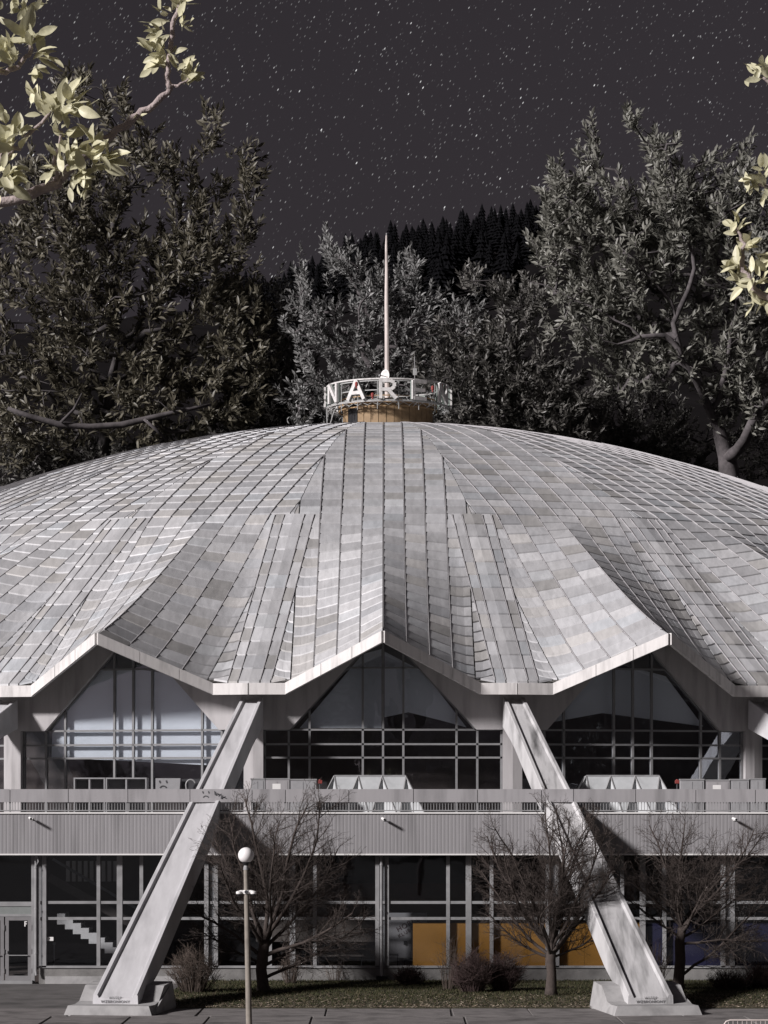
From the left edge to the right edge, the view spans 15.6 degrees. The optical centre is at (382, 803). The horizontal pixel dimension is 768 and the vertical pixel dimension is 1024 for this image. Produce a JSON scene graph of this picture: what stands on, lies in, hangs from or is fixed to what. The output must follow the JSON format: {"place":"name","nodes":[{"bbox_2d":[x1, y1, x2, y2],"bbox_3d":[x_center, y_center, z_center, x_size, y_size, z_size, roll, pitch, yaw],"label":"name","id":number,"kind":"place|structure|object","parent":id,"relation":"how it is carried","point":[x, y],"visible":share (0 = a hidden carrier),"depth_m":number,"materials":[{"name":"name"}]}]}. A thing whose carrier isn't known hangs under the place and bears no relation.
{"place":"outdoors","nodes":[
{"label":"outdoors","id":0,"kind":"place"},
{"bbox_2d":[0,984,178,1003],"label":"asphalt apron","id":1,"kind":"object","parent":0,"point":[40,993],"depth_m":95.62,"materials":[{"name":"asphalt"}]},
{"bbox_2d":[0,223,767,486],"bbox_3d":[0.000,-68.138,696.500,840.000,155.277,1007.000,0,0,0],"label":"hill","id":2,"kind":"structure","parent":0,"point":[200,330],"depth_m":404.81,"materials":[{"name":"plant"}]},
{"bbox_2d":[0,60,283,476],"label":"apple tree","id":3,"kind":"object","parent":2,"relation":"on","point":[187,237],"visible":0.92,"depth_m":210.39,"materials":[{"name":"green plant"}]},
{"bbox_2d":[7,393,211,442],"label":"tree branch","id":4,"kind":"object","parent":3,"relation":"attached to","point":[96,426],"visible":0.99,"depth_m":204.57,"materials":[{"name":"grey plant"}]},
{"bbox_2d":[0,262,344,485],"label":"apple tree","id":5,"kind":"object","parent":2,"relation":"on","point":[271,415],"visible":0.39,"depth_m":214.03,"materials":[{"name":"green plant"}]},
{"bbox_2d":[284,261,294,287],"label":"spruce tree","id":6,"kind":"object","parent":2,"relation":"on","point":[290,272],"visible":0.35,"depth_m":667.59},
{"bbox_2d":[307,265,315,287],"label":"spruce tree","id":7,"kind":"object","parent":2,"relation":"on","point":[311,275],"visible":0.24,"depth_m":520.74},
{"bbox_2d":[308,277,328,320],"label":"spruce tree","id":8,"kind":"object","parent":2,"relation":"on","point":[316,289],"visible":0.42,"depth_m":478.70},
{"bbox_2d":[320,262,329,294],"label":"spruce tree","id":9,"kind":"object","parent":2,"relation":"on","point":[322,281],"visible":0.51,"depth_m":604.21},
{"bbox_2d":[323,273,341,317],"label":"spruce tree","id":10,"kind":"object","parent":2,"relation":"on","point":[334,292],"visible":0.51,"depth_m":482.62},
{"bbox_2d":[336,270,346,300],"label":"spruce tree","id":11,"kind":"object","parent":2,"relation":"on","point":[341,281],"visible":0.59,"depth_m":543.63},
{"bbox_2d":[340,275,351,299],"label":"spruce tree","id":12,"kind":"object","parent":2,"relation":"on","point":[347,289],"visible":0.34,"depth_m":543.08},
{"bbox_2d":[348,259,364,302],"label":"spruce tree","id":13,"kind":"object","parent":2,"relation":"on","point":[353,293],"visible":0.16,"depth_m":512.83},
{"bbox_2d":[360,232,368,252],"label":"spruce tree","id":14,"kind":"object","parent":2,"relation":"on","point":[365,242],"visible":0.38,"depth_m":649.83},
{"bbox_2d":[365,240,378,274],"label":"spruce tree","id":15,"kind":"object","parent":2,"relation":"on","point":[375,249],"visible":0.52,"depth_m":600.09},
{"bbox_2d":[371,253,380,281],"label":"spruce tree","id":16,"kind":"object","parent":2,"relation":"on","point":[378,261],"visible":0.28,"depth_m":554.68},
{"bbox_2d":[272,221,501,424],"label":"apple tree","id":17,"kind":"object","parent":2,"relation":"on","point":[360,338],"visible":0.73,"depth_m":205.77,"materials":[{"name":"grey plant"}]},
{"bbox_2d":[382,220,392,244],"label":"spruce tree","id":18,"kind":"object","parent":2,"relation":"on","point":[390,229],"visible":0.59,"depth_m":699.57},
{"bbox_2d":[380,266,399,305],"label":"spruce tree","id":19,"kind":"object","parent":2,"relation":"on","point":[391,273],"visible":0.32,"depth_m":481.63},
{"bbox_2d":[388,232,394,255],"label":"spruce tree","id":20,"kind":"object","parent":2,"relation":"on","point":[391,242],"visible":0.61,"depth_m":692.61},
{"bbox_2d":[388,223,399,247],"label":"spruce tree","id":21,"kind":"object","parent":2,"relation":"on","point":[395,235],"visible":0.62,"depth_m":697.22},
{"bbox_2d":[388,244,400,279],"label":"spruce tree","id":22,"kind":"object","parent":2,"relation":"on","point":[393,258],"visible":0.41,"depth_m":529.27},
{"bbox_2d":[397,231,405,262],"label":"spruce tree","id":23,"kind":"object","parent":2,"relation":"on","point":[402,241],"visible":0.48,"depth_m":618.73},
{"bbox_2d":[392,260,417,309],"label":"spruce tree","id":24,"kind":"object","parent":2,"relation":"on","point":[398,301],"visible":0.2,"depth_m":480.61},
{"bbox_2d":[403,224,410,245],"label":"spruce tree","id":25,"kind":"object","parent":2,"relation":"on","point":[406,233],"visible":0.38,"depth_m":673.95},
{"bbox_2d":[408,238,423,275],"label":"spruce tree","id":26,"kind":"object","parent":2,"relation":"on","point":[413,246],"visible":0.27,"depth_m":551.41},
{"bbox_2d":[413,225,424,248],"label":"spruce tree","id":27,"kind":"object","parent":2,"relation":"on","point":[418,236],"visible":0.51,"depth_m":653.48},
{"bbox_2d":[414,266,425,295],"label":"spruce tree","id":28,"kind":"object","parent":2,"relation":"on","point":[422,283],"visible":0.26,"depth_m":510.47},
{"bbox_2d":[416,238,425,268],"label":"spruce tree","id":29,"kind":"object","parent":2,"relation":"on","point":[421,250],"visible":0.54,"depth_m":600.62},
{"bbox_2d":[421,223,428,243],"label":"spruce tree","id":30,"kind":"object","parent":2,"relation":"on","point":[424,231],"visible":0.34,"depth_m":690.41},
{"bbox_2d":[423,242,432,275],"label":"spruce tree","id":31,"kind":"object","parent":2,"relation":"on","point":[427,265],"visible":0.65,"depth_m":575.50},
{"bbox_2d":[422,228,435,271],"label":"spruce tree","id":32,"kind":"object","parent":2,"relation":"on","point":[432,240],"visible":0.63,"depth_m":575.93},
{"bbox_2d":[422,259,435,295],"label":"spruce tree","id":33,"kind":"object","parent":2,"relation":"on","point":[431,269],"visible":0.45,"depth_m":508.77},
{"bbox_2d":[426,231,443,276],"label":"spruce tree","id":34,"kind":"object","parent":2,"relation":"on","point":[439,246],"visible":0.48,"depth_m":526.38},
{"bbox_2d":[425,255,454,309],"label":"spruce tree","id":35,"kind":"object","parent":2,"relation":"on","point":[440,278],"visible":0.69,"depth_m":474.03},
{"bbox_2d":[447,222,453,245],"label":"spruce tree","id":36,"kind":"object","parent":2,"relation":"on","point":[450,232],"visible":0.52,"depth_m":691.27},
{"bbox_2d":[438,233,464,293],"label":"spruce tree","id":37,"kind":"object","parent":2,"relation":"on","point":[448,259],"visible":0.68,"depth_m":512.05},
{"bbox_2d":[451,227,467,271],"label":"spruce tree","id":38,"kind":"object","parent":2,"relation":"on","point":[458,253],"visible":0.71,"depth_m":580.46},
{"bbox_2d":[452,209,469,241],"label":"spruce tree","id":39,"kind":"object","parent":2,"relation":"on","point":[461,220],"visible":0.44,"depth_m":652.38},
{"bbox_2d":[461,222,471,245],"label":"spruce tree","id":40,"kind":"object","parent":2,"relation":"on","point":[463,231],"visible":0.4,"depth_m":633.97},
{"bbox_2d":[466,234,474,262],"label":"spruce tree","id":41,"kind":"object","parent":2,"relation":"on","point":[469,246],"visible":0.62,"depth_m":612.61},
{"bbox_2d":[468,229,486,276],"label":"spruce tree","id":42,"kind":"object","parent":2,"relation":"on","point":[479,257],"visible":0.69,"depth_m":545.42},
{"bbox_2d":[467,267,491,306],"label":"spruce tree","id":43,"kind":"object","parent":2,"relation":"on","point":[482,295],"visible":0.4,"depth_m":472.00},
{"bbox_2d":[478,205,485,222],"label":"spruce tree","id":44,"kind":"object","parent":2,"relation":"on","point":[481,214],"visible":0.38,"depth_m":696.04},
{"bbox_2d":[482,242,495,288],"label":"spruce tree","id":45,"kind":"object","parent":2,"relation":"on","point":[489,263],"visible":0.81,"depth_m":529.00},
{"bbox_2d":[486,206,492,233],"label":"spruce tree","id":46,"kind":"object","parent":2,"relation":"on","point":[490,216],"visible":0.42,"depth_m":689.63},
{"bbox_2d":[487,208,497,241],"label":"spruce tree","id":47,"kind":"object","parent":2,"relation":"on","point":[493,222],"visible":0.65,"depth_m":669.77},
{"bbox_2d":[490,232,511,284],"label":"spruce tree","id":48,"kind":"object","parent":2,"relation":"on","point":[501,253],"visible":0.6,"depth_m":515.99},
{"bbox_2d":[497,205,505,228],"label":"spruce tree","id":49,"kind":"object","parent":2,"relation":"on","point":[501,215],"visible":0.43,"depth_m":692.85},
{"bbox_2d":[490,249,518,298],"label":"spruce tree","id":50,"kind":"object","parent":2,"relation":"on","point":[506,269],"visible":0.57,"depth_m":485.49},
{"bbox_2d":[508,204,515,234],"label":"spruce tree","id":51,"kind":"object","parent":2,"relation":"on","point":[512,216],"visible":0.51,"depth_m":692.23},
{"bbox_2d":[407,258,617,442],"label":"apple tree","id":52,"kind":"object","parent":2,"relation":"on","point":[527,398],"visible":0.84,"depth_m":203.12,"materials":[{"name":"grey plant"}]},
{"bbox_2d":[511,215,523,244],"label":"spruce tree","id":53,"kind":"object","parent":2,"relation":"on","point":[518,227],"visible":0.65,"depth_m":590.58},
{"bbox_2d":[513,231,521,248],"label":"spruce tree","id":54,"kind":"object","parent":2,"relation":"on","point":[517,238],"visible":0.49,"depth_m":587.34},
{"bbox_2d":[511,245,526,292],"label":"spruce tree","id":55,"kind":"object","parent":2,"relation":"on","point":[516,259],"visible":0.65,"depth_m":487.29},
{"bbox_2d":[523,211,533,236],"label":"spruce tree","id":56,"kind":"object","parent":2,"relation":"on","point":[527,220],"visible":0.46,"depth_m":644.23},
{"bbox_2d":[520,227,537,265],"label":"spruce tree","id":57,"kind":"object","parent":2,"relation":"on","point":[525,251],"visible":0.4,"depth_m":553.01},
{"bbox_2d":[532,219,543,248],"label":"spruce tree","id":58,"kind":"object","parent":2,"relation":"on","point":[535,229],"visible":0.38,"depth_m":594.35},
{"bbox_2d":[533,201,545,232],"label":"spruce tree","id":59,"kind":"object","parent":2,"relation":"on","point":[540,208],"visible":0.29,"depth_m":691.20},
{"bbox_2d":[522,100,767,478],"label":"apple tree","id":60,"kind":"object","parent":2,"relation":"on","point":[614,306],"visible":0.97,"depth_m":200.69,"materials":[{"name":"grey plant"}]},
{"bbox_2d":[534,377,767,482],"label":"apple tree","id":61,"kind":"object","parent":2,"relation":"on","point":[613,432],"visible":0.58,"depth_m":214.56,"materials":[{"name":"green plant"}]},
{"bbox_2d":[0,1004,767,1023],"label":"pavement","id":62,"kind":"structure","parent":0,"point":[31,1013],"depth_m":84.86,"materials":[{"name":"concrete"}]},
{"bbox_2d":[236,847,255,1023],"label":"street lamp","id":63,"kind":"object","parent":62,"relation":"on","point":[245,855],"visible":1,"depth_m":77.93,"materials":[{"name":"metal"}]},
{"bbox_2d":[0,0,767,334],"label":"sky","id":64,"kind":"structure","parent":0,"point":[367,114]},
{"bbox_2d":[174,978,767,1008],"bbox_3d":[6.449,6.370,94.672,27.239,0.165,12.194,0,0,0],"label":"grass","id":65,"kind":"structure","parent":0,"point":[357,985],"depth_m":93.95,"materials":[{"name":"plant"}]},
{"bbox_2d":[161,938,225,992],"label":"shrub","id":66,"kind":"object","parent":65,"relation":"on","point":[192,975],"visible":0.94,"depth_m":94.29,"materials":[{"name":"plant"}]},
{"bbox_2d":[178,777,384,991],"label":"bare tree","id":67,"kind":"object","parent":65,"relation":"on","point":[263,936],"visible":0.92,"depth_m":94.86,"materials":[{"name":"brown plant"}]},
{"bbox_2d":[274,951,307,983],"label":"shrub","id":68,"kind":"object","parent":65,"relation":"on","point":[291,978],"visible":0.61,"depth_m":99.06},
{"bbox_2d":[323,959,348,980],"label":"shrub","id":69,"kind":"object","parent":65,"relation":"on","point":[338,972],"visible":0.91,"depth_m":100.45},
{"bbox_2d":[393,962,428,984],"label":"shrub","id":70,"kind":"object","parent":65,"relation":"on","point":[410,975],"visible":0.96,"depth_m":98.25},
{"bbox_2d":[430,930,462,989],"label":"shrub","id":71,"kind":"object","parent":65,"relation":"on","point":[448,985],"visible":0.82,"depth_m":95.72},
{"bbox_2d":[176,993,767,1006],"bbox_3d":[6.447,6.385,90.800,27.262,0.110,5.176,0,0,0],"label":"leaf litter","id":72,"kind":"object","parent":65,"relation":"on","point":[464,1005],"visible":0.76,"depth_m":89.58,"materials":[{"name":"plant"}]},
{"bbox_2d":[444,942,502,992],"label":"shrub","id":73,"kind":"object","parent":65,"relation":"on","point":[475,974],"visible":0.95,"depth_m":94.24,"materials":[{"name":"plant"}]},
{"bbox_2d":[485,946,530,991],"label":"shrub","id":74,"kind":"object","parent":65,"relation":"on","point":[509,979],"visible":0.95,"depth_m":94.91,"materials":[{"name":"plant"}]},
{"bbox_2d":[464,779,641,995],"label":"bare tree","id":75,"kind":"object","parent":65,"relation":"on","point":[558,901],"visible":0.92,"depth_m":92.69,"materials":[{"name":"brown plant"}]},
{"bbox_2d":[649,934,674,977],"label":"shrub","id":76,"kind":"object","parent":65,"relation":"on","point":[663,966],"visible":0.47,"depth_m":97.10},
{"bbox_2d":[593,801,767,992],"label":"bare tree","id":77,"kind":"object","parent":65,"relation":"on","point":[680,972],"visible":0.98,"depth_m":93.86,"materials":[{"name":"brown plant"}]},
{"bbox_2d":[704,966,755,989],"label":"shrub","id":78,"kind":"object","parent":65,"relation":"on","point":[728,981],"visible":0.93,"depth_m":95.63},
{"bbox_2d":[722,899,764,986],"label":"bare tree","id":79,"kind":"object","parent":65,"relation":"on","point":[745,935],"visible":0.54,"depth_m":96.97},
{"bbox_2d":[743,957,767,988],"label":"shrub","id":80,"kind":"object","parent":65,"relation":"on","point":[759,979],"visible":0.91,"depth_m":96.24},
{"label":"ground","id":81,"kind":"structure","parent":0,"visible":0},
{"bbox_2d":[0,0,204,207],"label":"apple tree","id":82,"kind":"object","parent":81,"relation":"on","point":[47,104],"visible":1,"depth_m":7.90,"materials":[{"name":"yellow plant"}]},
{"bbox_2d":[0,395,767,1015],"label":"arena building","id":83,"kind":"structure","parent":81,"relation":"on","point":[466,629],"depth_m":112.45,"materials":[{"name":"metal"},{"name":"glass"},{"name":"concrete"}]},
{"bbox_2d":[74,778,105,811],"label":"shelter frame","id":84,"kind":"object","parent":83,"relation":"on","point":[89,783],"visible":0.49,"depth_m":103.35,"materials":[{"name":"paint"}]},
{"bbox_2d":[47,858,136,953],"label":"staircase","id":85,"kind":"structure","parent":83,"relation":"on","point":[85,932],"depth_m":103.32,"materials":[{"name":"concrete"}]},
{"bbox_2d":[40,855,210,965],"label":"window","id":86,"kind":"structure","parent":83,"relation":"in","point":[119,902],"depth_m":100.98,"materials":[{"name":"paint"}]},
{"bbox_2d":[106,778,148,811],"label":"shelter frame","id":87,"kind":"object","parent":83,"relation":"on","point":[127,783],"visible":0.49,"depth_m":103.35,"materials":[{"name":"paint"}]},
{"bbox_2d":[23,652,243,811],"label":"window","id":88,"kind":"structure","parent":83,"relation":"in","point":[113,656],"depth_m":112.05,"materials":[{"name":"paint"}]},
{"bbox_2d":[156,778,179,788],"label":"sprayed sheet","id":89,"kind":"object","parent":83,"relation":"on","point":[167,783],"visible":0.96,"depth_m":102.30,"materials":[{"name":"paint"}]},
{"bbox_2d":[181,779,200,788],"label":"hoop rack","id":90,"kind":"object","parent":83,"relation":"attached to","point":[190,783],"visible":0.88,"depth_m":102.50,"materials":[{"name":"metal"}]},
{"bbox_2d":[250,778,265,811],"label":"locker","id":91,"kind":"object","parent":83,"relation":"on","point":[261,784],"visible":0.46,"depth_m":102.49,"materials":[{"name":"metal"}]},
{"bbox_2d":[265,778,289,811],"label":"locker","id":92,"kind":"object","parent":83,"relation":"on","point":[277,783],"visible":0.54,"depth_m":102.49,"materials":[{"name":"metal"}]},
{"bbox_2d":[211,855,379,965],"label":"window","id":93,"kind":"structure","parent":83,"relation":"in","point":[316,918],"depth_m":100.98,"materials":[{"name":"paint"}]},
{"bbox_2d":[290,779,316,811],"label":"locker","id":94,"kind":"object","parent":83,"relation":"on","point":[298,783],"visible":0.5,"depth_m":102.49,"materials":[{"name":"metal"}]},
{"bbox_2d":[317,775,424,811],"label":"skylight","id":95,"kind":"object","parent":83,"relation":"on","point":[348,782],"visible":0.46,"depth_m":104.11,"materials":[{"name":"paint"}]},
{"bbox_2d":[263,643,502,811],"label":"window","id":96,"kind":"structure","parent":83,"relation":"in","point":[309,729],"depth_m":110.53,"materials":[{"name":"paint"}]},
{"bbox_2d":[385,233,389,397],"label":"mast","id":97,"kind":"object","parent":83,"relation":"on","point":[387,363],"visible":0.9,"depth_m":149.41,"materials":[{"name":"metal"}]},
{"bbox_2d":[324,378,451,422],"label":"rooftop sign","id":98,"kind":"object","parent":83,"relation":"on","point":[333,396],"visible":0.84,"depth_m":146.69,"materials":[{"name":"metal"}]},
{"bbox_2d":[413,923,465,964],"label":"orange board","id":99,"kind":"object","parent":83,"relation":"attached to","point":[425,946],"visible":0.64,"depth_m":101.17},
{"bbox_2d":[383,855,551,963],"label":"window","id":100,"kind":"structure","parent":83,"relation":"in","point":[468,902],"depth_m":100.98,"materials":[{"name":"paint"}]},
{"bbox_2d":[471,923,526,964],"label":"orange board","id":101,"kind":"object","parent":83,"relation":"attached to","point":[478,937],"visible":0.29,"depth_m":101.18,"materials":[{"name":"paint"}]},
{"bbox_2d":[527,923,583,964],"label":"orange board","id":102,"kind":"object","parent":83,"relation":"attached to","point":[574,957],"visible":0.21,"depth_m":101.18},
{"bbox_2d":[584,922,639,964],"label":"orange board","id":103,"kind":"object","parent":83,"relation":"attached to","point":[594,958],"visible":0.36,"depth_m":101.19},
{"bbox_2d":[577,775,679,811],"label":"skylight","id":104,"kind":"object","parent":83,"relation":"on","point":[635,782],"visible":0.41,"depth_m":104.12,"materials":[{"name":"paint"}]},
{"bbox_2d":[522,652,742,811],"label":"window","id":105,"kind":"structure","parent":83,"relation":"in","point":[652,656],"depth_m":112.05,"materials":[{"name":"paint"}]},
{"bbox_2d":[563,855,727,964],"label":"window","id":106,"kind":"structure","parent":83,"relation":"in","point":[642,859],"depth_m":100.98,"materials":[{"name":"paint"}]},
{"bbox_2d":[646,922,705,964],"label":"blue board","id":107,"kind":"object","parent":83,"relation":"attached to","point":[694,953],"visible":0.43,"depth_m":101.17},
{"bbox_2d":[679,779,704,811],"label":"locker","id":108,"kind":"object","parent":83,"relation":"on","point":[691,783],"visible":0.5,"depth_m":102.49,"materials":[{"name":"metal"}]},
{"bbox_2d":[704,780,729,811],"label":"locker","id":109,"kind":"object","parent":83,"relation":"on","point":[716,784],"visible":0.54,"depth_m":102.49,"materials":[{"name":"metal"}]},
{"bbox_2d":[707,922,767,964],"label":"blue board","id":110,"kind":"object","parent":83,"relation":"attached to","point":[752,959],"visible":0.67,"depth_m":101.18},
{"bbox_2d":[729,779,748,811],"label":"locker","id":111,"kind":"object","parent":83,"relation":"on","point":[739,783],"visible":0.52,"depth_m":102.49,"materials":[{"name":"metal"}]},
{"bbox_2d":[728,901,767,919],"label":"window","id":112,"kind":"structure","parent":83,"relation":"in","point":[751,902],"depth_m":101.01,"materials":[{"name":"paint"}]},
{"bbox_2d":[748,778,765,811],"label":"locker","id":113,"kind":"object","parent":83,"relation":"on","point":[756,783],"visible":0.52,"depth_m":102.49,"materials":[{"name":"metal"}]},
{"bbox_2d":[720,55,767,316],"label":"apple tree","id":114,"kind":"object","parent":81,"relation":"on","point":[742,277],"visible":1,"depth_m":7.99,"materials":[{"name":"green plant"}]},
{"bbox_2d":[724,1019,767,1023],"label":"crowd barrier","id":115,"kind":"object","parent":81,"relation":"on","point":[751,1020],"visible":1,"depth_m":68.99,"materials":[{"name":"metal"}]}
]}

